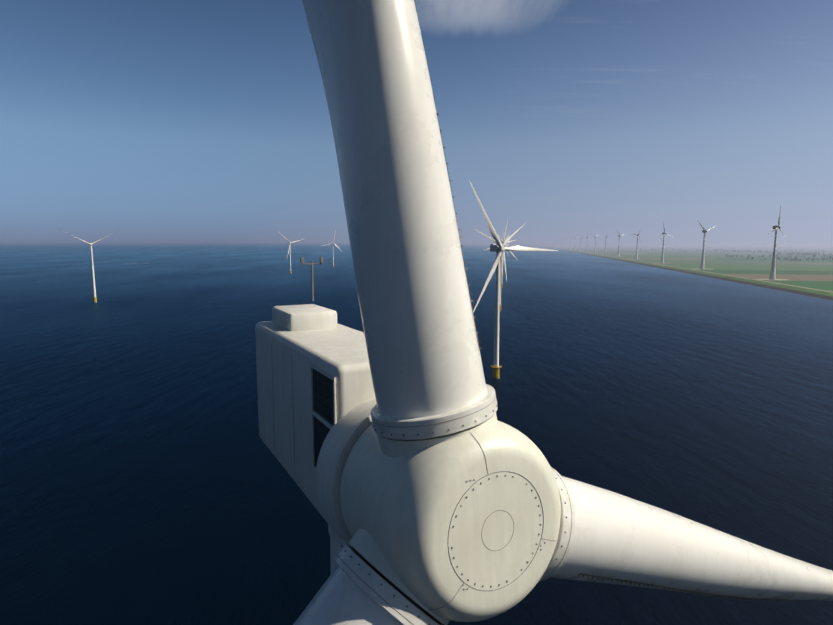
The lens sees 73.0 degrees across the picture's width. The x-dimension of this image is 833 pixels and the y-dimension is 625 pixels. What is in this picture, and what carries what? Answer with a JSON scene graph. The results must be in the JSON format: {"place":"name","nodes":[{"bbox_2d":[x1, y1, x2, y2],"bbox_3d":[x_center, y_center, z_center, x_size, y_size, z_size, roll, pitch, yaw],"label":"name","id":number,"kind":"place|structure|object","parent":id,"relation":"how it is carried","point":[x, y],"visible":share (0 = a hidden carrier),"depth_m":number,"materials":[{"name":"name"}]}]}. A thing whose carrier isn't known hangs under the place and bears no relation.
{"place":"outdoors","nodes":[
{"label":"outdoors","id":0,"kind":"place"},
{"bbox_2d":[0,242,832,624],"bbox_3d":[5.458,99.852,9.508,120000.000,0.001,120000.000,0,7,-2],"label":"water","id":1,"kind":"structure","parent":0,"point":[146,478],"depth_m":323.01,"materials":[{"name":"blue liquid"}]},
{"bbox_2d":[57,228,112,302],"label":"turbine","id":2,"kind":"object","parent":1,"relation":"on","point":[94,288],"visible":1,"depth_m":923.00,"materials":[{"name":"metal"}]},
{"bbox_2d":[281,234,303,273],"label":"turbine","id":3,"kind":"object","parent":1,"relation":"on","point":[290,250],"visible":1,"depth_m":1746.50,"materials":[{"name":"metal"}]},
{"bbox_2d":[323,231,338,266],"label":"turbine","id":4,"kind":"object","parent":1,"relation":"on","point":[336,245],"visible":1,"depth_m":2195.13,"materials":[{"name":"metal"}]},
{"bbox_2d":[475,224,524,310],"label":"turbine","id":5,"kind":"object","parent":1,"relation":"on","point":[507,239],"visible":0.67,"depth_m":803.94,"materials":[{"name":"metal"}]},
{"bbox_2d":[486,220,516,287],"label":"turbine","id":6,"kind":"object","parent":1,"relation":"on","point":[502,257],"visible":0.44,"depth_m":1218.90,"materials":[{"name":"metal"}]},
{"bbox_2d":[469,180,557,378],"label":"turbine","id":7,"kind":"object","parent":1,"relation":"on","point":[499,249],"visible":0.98,"depth_m":405.59,"materials":[{"name":"metal"}]},
{"bbox_2d":[255,0,832,624],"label":"turbine","id":8,"kind":"object","parent":1,"relation":"on","point":[433,488],"visible":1,"depth_m":11.15,"materials":[{"name":"metal"}]},
{"bbox_2d":[0,0,832,241],"label":"sky","id":9,"kind":"structure","parent":0,"point":[131,120],"materials":[{"name":"blue"}]},
{"bbox_2d":[522,242,832,299],"bbox_3d":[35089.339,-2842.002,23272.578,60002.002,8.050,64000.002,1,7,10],"label":"land","id":10,"kind":"structure","parent":0,"point":[810,277],"depth_m":2910.41,"materials":[{"name":"plant"}]},
{"bbox_2d":[601,254,787,279],"bbox_3d":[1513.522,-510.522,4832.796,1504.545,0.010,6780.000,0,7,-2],"label":"sand pads","id":11,"kind":"object","parent":10,"relation":"on","point":[755,279],"depth_m":1476.95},
{"bbox_2d":[616,229,625,256],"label":"turbine","id":12,"kind":"object","parent":11,"relation":"on","point":[619,235],"visible":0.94,"depth_m":3706.93,"materials":[{"name":"metal"}]},
{"bbox_2d":[633,230,640,258],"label":"turbine","id":13,"kind":"object","parent":11,"relation":"on","point":[637,235],"visible":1,"depth_m":3145.68,"materials":[{"name":"metal"}]},
{"bbox_2d":[658,222,672,262],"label":"turbine","id":14,"kind":"object","parent":11,"relation":"on","point":[662,257],"visible":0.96,"depth_m":2588.00,"materials":[{"name":"metal"}]},
{"bbox_2d":[698,222,715,268],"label":"turbine","id":15,"kind":"object","parent":11,"relation":"on","point":[704,231],"visible":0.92,"depth_m":2027.90,"materials":[{"name":"metal"}]},
{"bbox_2d":[768,207,787,279],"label":"turbine","id":16,"kind":"object","parent":11,"relation":"on","point":[772,271],"visible":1,"depth_m":1469.97,"materials":[{"name":"metal"}]},
{"bbox_2d":[565,245,832,260],"bbox_3d":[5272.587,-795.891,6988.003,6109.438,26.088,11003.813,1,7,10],"label":"tree","id":17,"kind":"object","parent":10,"relation":"on","point":[785,252],"visible":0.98,"depth_m":5400.44,"materials":[{"name":"green plant"}]}
]}

